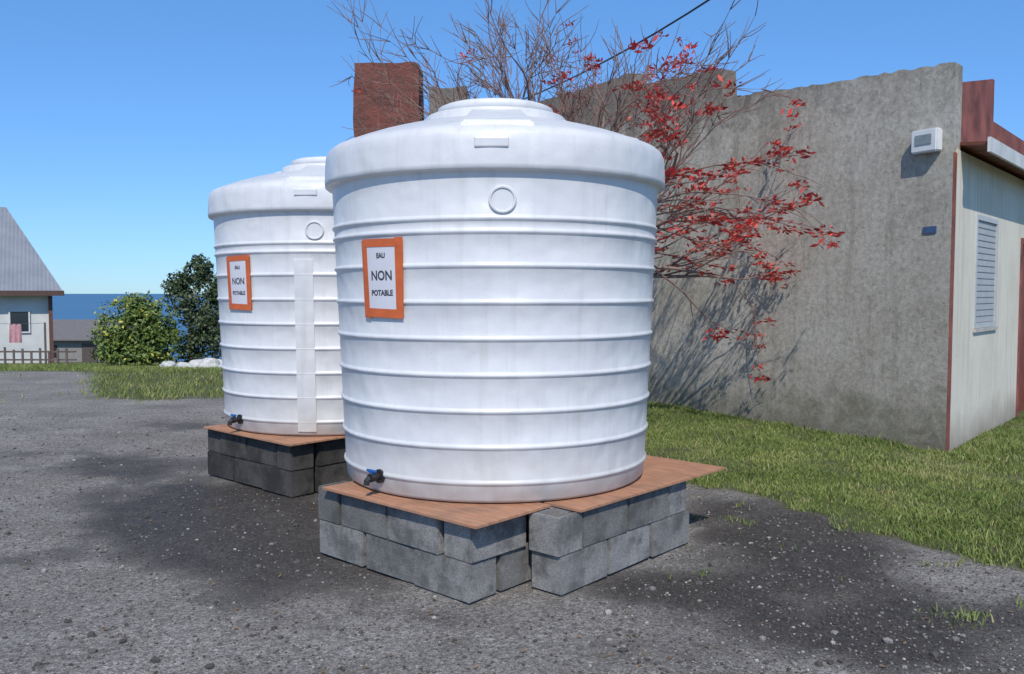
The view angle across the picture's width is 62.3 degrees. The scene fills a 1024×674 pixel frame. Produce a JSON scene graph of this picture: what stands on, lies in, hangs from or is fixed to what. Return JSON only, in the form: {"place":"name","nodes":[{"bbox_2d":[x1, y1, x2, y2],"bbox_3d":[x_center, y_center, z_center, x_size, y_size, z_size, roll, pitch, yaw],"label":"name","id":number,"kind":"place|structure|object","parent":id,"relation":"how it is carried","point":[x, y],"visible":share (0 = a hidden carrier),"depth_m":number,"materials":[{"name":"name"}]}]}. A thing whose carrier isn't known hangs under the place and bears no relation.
{"place":"outdoors","nodes":[
{"label":"outdoors","id":0,"kind":"place"},
{"bbox_2d":[0,362,223,403],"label":"grass","id":1,"kind":"structure","parent":0,"point":[105,368],"depth_m":15.06,"materials":[{"name":"green plant"}]},
{"bbox_2d":[52,294,221,360],"bbox_3d":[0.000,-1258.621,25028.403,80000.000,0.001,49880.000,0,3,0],"label":"sea","id":2,"kind":"structure","parent":0,"point":[76,306],"depth_m":2260.54,"materials":[{"name":"liquid"}]},
{"bbox_2d":[0,361,1023,673],"bbox_3d":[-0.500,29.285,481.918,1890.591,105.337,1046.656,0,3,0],"label":"ground","id":3,"kind":"structure","parent":0,"point":[44,403],"depth_m":4.36,"materials":[{"name":"grey gravel"}]},
{"bbox_2d":[0,322,46,363],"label":"clothes line","id":4,"kind":"object","parent":3,"relation":"on","point":[45,348],"visible":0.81,"depth_m":27.21,"materials":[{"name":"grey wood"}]},
{"bbox_2d":[9,324,21,342],"bbox_3d":[-15.950,-0.116,27.230,0.360,0.600,0.150,0,3,0],"label":"hanging cloth","id":5,"kind":"object","parent":4,"relation":"hanging from","point":[15,333],"visible":1,"depth_m":27.23,"materials":[{"name":"pink fabric"}]},
{"bbox_2d":[0,207,63,363],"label":"house","id":6,"kind":"structure","parent":3,"relation":"on","point":[29,287],"depth_m":30.02,"materials":[{"name":"white paint"}]},
{"bbox_2d":[8,310,29,332],"bbox_3d":[-17.309,-0.540,29.806,0.650,0.800,0.055,-2,3,-28],"label":"window","id":7,"kind":"structure","parent":6,"relation":"in","point":[21,317],"depth_m":29.82,"materials":[{"name":"white glass"}]},
{"bbox_2d":[0,347,76,364],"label":"picket fence","id":8,"kind":"object","parent":3,"relation":"on","point":[40,359],"visible":0.69,"depth_m":25.06,"materials":[{"name":"brown wood"}]},
{"bbox_2d":[53,319,139,361],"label":"shed","id":9,"kind":"structure","parent":3,"relation":"on","point":[70,334],"depth_m":48.12,"materials":[{"name":"grey metal"}]},
{"bbox_2d":[54,345,56,357],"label":"window","id":10,"kind":"structure","parent":9,"relation":"in","point":[55,346],"depth_m":48.08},
{"bbox_2d":[82,343,95,361],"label":"door","id":11,"kind":"structure","parent":9,"relation":"in","point":[86,347],"depth_m":48.08,"materials":[{"name":"wood"}]},
{"bbox_2d":[90,343,163,362],"bbox_3d":[-16.308,0.663,36.069,3.153,1.156,1.338,0,3,0],"label":"shrub","id":12,"kind":"object","parent":3,"relation":"on","point":[103,352],"visible":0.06,"depth_m":35.96,"materials":[{"name":"green plant"}]},
{"bbox_2d":[87,290,185,366],"bbox_3d":[-9.792,-0.151,21.963,2.486,2.138,1.920,0,3,0],"label":"round bush","id":13,"kind":"object","parent":3,"relation":"on","point":[145,321],"visible":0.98,"depth_m":21.73,"materials":[{"name":"green plant"}]},
{"bbox_2d":[159,361,175,366],"bbox_3d":[-8.107,0.684,20.027,0.358,0.244,0.501,-3,4,-45],"label":"white rock","id":14,"kind":"object","parent":3,"relation":"on","point":[168,363],"visible":0.53,"depth_m":19.89,"materials":[{"name":"stone"}]},
{"bbox_2d":[176,362,189,367],"bbox_3d":[-7.584,0.686,19.588,0.402,0.224,0.331,1,3,23],"label":"white rock","id":15,"kind":"object","parent":3,"relation":"on","point":[178,364],"visible":0.56,"depth_m":19.50,"materials":[{"name":"stone"}]},
{"bbox_2d":[159,253,218,359],"bbox_3d":[-9.664,-0.790,26.003,2.161,3.595,1.570,0,3,0],"label":"tree","id":16,"kind":"object","parent":3,"relation":"on","point":[182,284],"visible":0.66,"depth_m":25.74,"materials":[{"name":"green plant"}]},
{"bbox_2d":[162,344,220,360],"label":"distant vegetation","id":17,"kind":"object","parent":3,"relation":"on","point":[175,356],"depth_m":62.15,"materials":[{"name":"green plant"}]},
{"bbox_2d":[189,359,202,366],"bbox_3d":[-7.230,0.671,19.718,0.462,0.310,0.602,3,4,41],"label":"white rock","id":18,"kind":"object","parent":3,"relation":"on","point":[194,363],"visible":0.33,"depth_m":19.51,"materials":[{"name":"stone"}]},
{"bbox_2d":[175,306,221,362],"bbox_3d":[-8.150,0.028,22.852,2.125,1.764,1.301,0,3,0],"label":"shrub","id":19,"kind":"object","parent":3,"relation":"on","point":[194,338],"visible":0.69,"depth_m":22.61,"materials":[{"name":"green plant"}]},
{"bbox_2d":[196,358,219,368],"bbox_3d":[-7.003,0.637,19.496,0.490,0.334,0.671,-3,4,-45],"label":"white rock","id":20,"kind":"object","parent":3,"relation":"on","point":[209,362],"visible":0.61,"depth_m":19.33,"materials":[{"name":"stone"}]},
{"bbox_2d":[208,451,234,480],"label":"concrete block","id":21,"kind":"object","parent":3,"relation":"on","point":[220,465],"depth_m":6.84,"materials":[{"name":"grey concrete"}]},
{"bbox_2d":[208,429,219,452],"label":"concrete block","id":22,"kind":"object","parent":21,"relation":"on","point":[213,440],"depth_m":6.91,"materials":[{"name":"grey concrete"}]},
{"bbox_2d":[234,457,261,487],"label":"concrete block","id":23,"kind":"object","parent":3,"relation":"on","point":[247,472],"depth_m":6.57,"materials":[{"name":"grey concrete"}]},
{"bbox_2d":[220,432,247,459],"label":"concrete block","id":24,"kind":"object","parent":23,"relation":"on","point":[232,445],"depth_m":6.69,"materials":[{"name":"grey concrete"}]},
{"bbox_2d":[247,437,276,466],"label":"concrete block","id":25,"kind":"object","parent":23,"relation":"on","point":[262,452],"depth_m":6.43,"materials":[{"name":"grey concrete"}]},
{"bbox_2d":[262,464,313,497],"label":"concrete block","id":26,"kind":"object","parent":3,"relation":"on","point":[292,484],"depth_m":6.26,"materials":[{"name":"grey concrete"}]},
{"bbox_2d":[277,443,313,470],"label":"concrete block","id":27,"kind":"object","parent":26,"relation":"on","point":[295,458],"depth_m":6.22,"materials":[{"name":"grey concrete"}]},
{"bbox_2d":[313,462,352,491],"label":"concrete block","id":28,"kind":"object","parent":3,"relation":"on","point":[330,473],"depth_m":6.42,"materials":[{"name":"grey concrete"}]},
{"bbox_2d":[313,438,345,466],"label":"concrete block","id":29,"kind":"object","parent":28,"relation":"on","point":[329,452],"depth_m":6.40,"materials":[{"name":"grey concrete"}]},
{"bbox_2d":[204,424,344,445],"bbox_3d":[-1.832,0.744,6.726,1.240,0.012,0.650,3,4,42],"label":"plywood sheet","id":30,"kind":"object","parent":29,"relation":"on","point":[289,440],"visible":0.52,"depth_m":6.39,"materials":[{"name":"brown wood"}]},
{"bbox_2d":[208,156,344,435],"bbox_3d":[-1.510,-0.390,7.237,2.028,2.196,2.032,0,3,0],"label":"water tank","id":31,"kind":"object","parent":30,"relation":"on","point":[275,256],"visible":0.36,"depth_m":6.36,"materials":[{"name":"white plastic"}]},
{"bbox_2d":[320,519,366,566],"bbox_3d":[-0.894,1.145,4.804,0.394,0.192,0.195,3,4,42],"label":"concrete block","id":32,"kind":"object","parent":3,"relation":"on","point":[344,543],"depth_m":4.71,"materials":[{"name":"grey concrete"}]},
{"bbox_2d":[318,481,348,524],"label":"concrete block","id":33,"kind":"object","parent":32,"relation":"on","point":[329,507],"depth_m":4.79,"materials":[{"name":"grey concrete"}]},
{"bbox_2d":[341,494,387,538],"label":"concrete block","id":34,"kind":"object","parent":32,"relation":"on","point":[368,517],"depth_m":4.58,"materials":[{"name":"grey concrete"}]},
{"bbox_2d":[366,533,414,583],"bbox_3d":[-0.578,1.160,4.528,0.394,0.192,0.195,3,4,41],"label":"concrete block","id":35,"kind":"object","parent":3,"relation":"on","point":[390,558],"depth_m":4.45,"materials":[{"name":"grey concrete"}]},
{"bbox_2d":[388,507,443,554],"bbox_3d":[-0.444,0.973,4.385,0.394,0.192,0.195,3,4,43],"label":"concrete block","id":36,"kind":"object","parent":35,"relation":"on","point":[418,531],"depth_m":4.29,"materials":[{"name":"grey concrete"}]},
{"bbox_2d":[322,481,550,528],"bbox_3d":[-0.432,0.857,4.546,1.205,0.012,0.545,3,4,42],"label":"plywood sheet","id":37,"kind":"object","parent":36,"relation":"on","point":[474,515],"visible":0.65,"depth_m":4.30,"materials":[{"name":"brown wood"}]},
{"bbox_2d":[415,548,495,603],"bbox_3d":[-0.287,1.174,4.258,0.394,0.192,0.195,3,4,42],"label":"concrete block","id":38,"kind":"object","parent":3,"relation":"on","point":[462,581],"depth_m":4.15,"materials":[{"name":"grey concrete"}]},
{"bbox_2d":[444,515,525,563],"bbox_3d":[-0.131,0.980,4.253,0.195,0.192,0.394,3,4,43],"label":"concrete block","id":39,"kind":"object","parent":38,"relation":"on","point":[467,544],"depth_m":4.14,"materials":[{"name":"grey concrete"}]},
{"bbox_2d":[496,532,531,590],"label":"concrete block","id":40,"kind":"object","parent":3,"relation":"on","point":[513,568],"depth_m":4.30,"materials":[{"name":"grey concrete"}]},
{"bbox_2d":[20,420,1012,673],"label":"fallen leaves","id":41,"kind":"object","parent":3,"relation":"on","point":[432,612],"visible":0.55,"depth_m":3.84,"materials":[{"name":"plant"}]},
{"bbox_2d":[532,540,606,595],"bbox_3d":[0.300,1.168,4.373,0.195,0.192,0.394,3,4,41],"label":"concrete block","id":42,"kind":"object","parent":3,"relation":"on","point":[570,572],"depth_m":4.25,"materials":[{"name":"grey concrete"}]},
{"bbox_2d":[529,506,581,557],"bbox_3d":[0.220,0.979,4.277,0.195,0.192,0.194,3,4,42],"label":"concrete block","id":43,"kind":"object","parent":42,"relation":"on","point":[555,531],"depth_m":4.21,"materials":[{"name":"grey concrete"}]},
{"bbox_2d":[582,499,627,547],"bbox_3d":[0.422,0.967,4.509,0.195,0.192,0.394,3,4,43],"label":"concrete block","id":44,"kind":"object","parent":42,"relation":"on","point":[603,523],"depth_m":4.43,"materials":[{"name":"grey concrete"}]},
{"bbox_2d":[327,0,844,382],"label":"coral tree","id":45,"kind":"object","parent":3,"relation":"on","point":[660,123],"visible":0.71,"depth_m":9.01,"materials":[{"name":"red plant"}]},
{"bbox_2d":[607,524,648,574],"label":"concrete block","id":46,"kind":"object","parent":3,"relation":"on","point":[628,548],"depth_m":4.60,"materials":[{"name":"grey concrete"}]},
{"bbox_2d":[627,486,668,530],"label":"concrete block","id":47,"kind":"object","parent":46,"relation":"on","point":[647,508],"depth_m":4.73,"materials":[{"name":"grey concrete"}]},
{"bbox_2d":[649,510,688,556],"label":"concrete block","id":48,"kind":"object","parent":3,"relation":"on","point":[671,532],"depth_m":4.89,"materials":[{"name":"grey concrete"}]},
{"bbox_2d":[668,481,685,515],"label":"concrete block","id":49,"kind":"object","parent":48,"relation":"on","point":[677,499],"depth_m":4.97,"materials":[{"name":"grey concrete"}]},
{"bbox_2d":[353,61,1023,452],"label":"concrete building","id":50,"kind":"structure","parent":3,"relation":"on","point":[899,315],"depth_m":8.91,"materials":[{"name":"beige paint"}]},
{"bbox_2d":[523,0,709,99],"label":"overhead cable","id":51,"kind":"object","parent":50,"relation":"attached to","point":[682,16],"visible":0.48,"depth_m":9.10,"materials":[{"name":"plastic"}]},
{"bbox_2d":[973,214,998,332],"bbox_3d":[4.859,-0.649,8.767,0.130,1.170,0.960,3,4,41],"label":"window","id":52,"kind":"structure","parent":50,"relation":"in","point":[987,228],"depth_m":8.75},
{"bbox_2d":[1015,238,1023,416],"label":"door","id":53,"kind":"structure","parent":50,"relation":"in","point":[1020,348],"depth_m":10.39,"materials":[{"name":"red paint"}]},
{"bbox_2d":[645,400,1023,627],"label":"grass","id":54,"kind":"structure","parent":3,"relation":"on","point":[946,520],"depth_m":6.81,"materials":[{"name":"green plant"}]},
{"bbox_2d":[0,0,1023,293],"label":"sky","id":55,"kind":"structure","parent":0,"point":[120,120],"materials":[{"name":"blue"}]},
{"bbox_2d":[526,514,528,528],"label":"concrete block","id":56,"kind":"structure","parent":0,"point":[527,521],"depth_m":4.65,"materials":[{"name":"grey concrete"}]},
{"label":"concrete block","id":57,"kind":"object","parent":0,"visible":0},
{"bbox_2d":[536,455,724,512],"bbox_3d":[0.141,0.812,5.417,1.910,0.012,1.440,3,4,43],"label":"plywood sheet","id":58,"kind":"object","parent":57,"relation":"on","point":[659,473],"visible":0.27,"depth_m":4.89,"materials":[{"name":"brown wood"}]},
{"bbox_2d":[325,98,664,502],"bbox_3d":[-0.100,-0.284,5.180,2.028,2.196,2.032,0,3,0],"label":"water tank","id":59,"kind":"object","parent":58,"relation":"on","point":[494,269],"visible":1,"depth_m":4.34,"materials":[{"name":"white plastic"}]}
]}

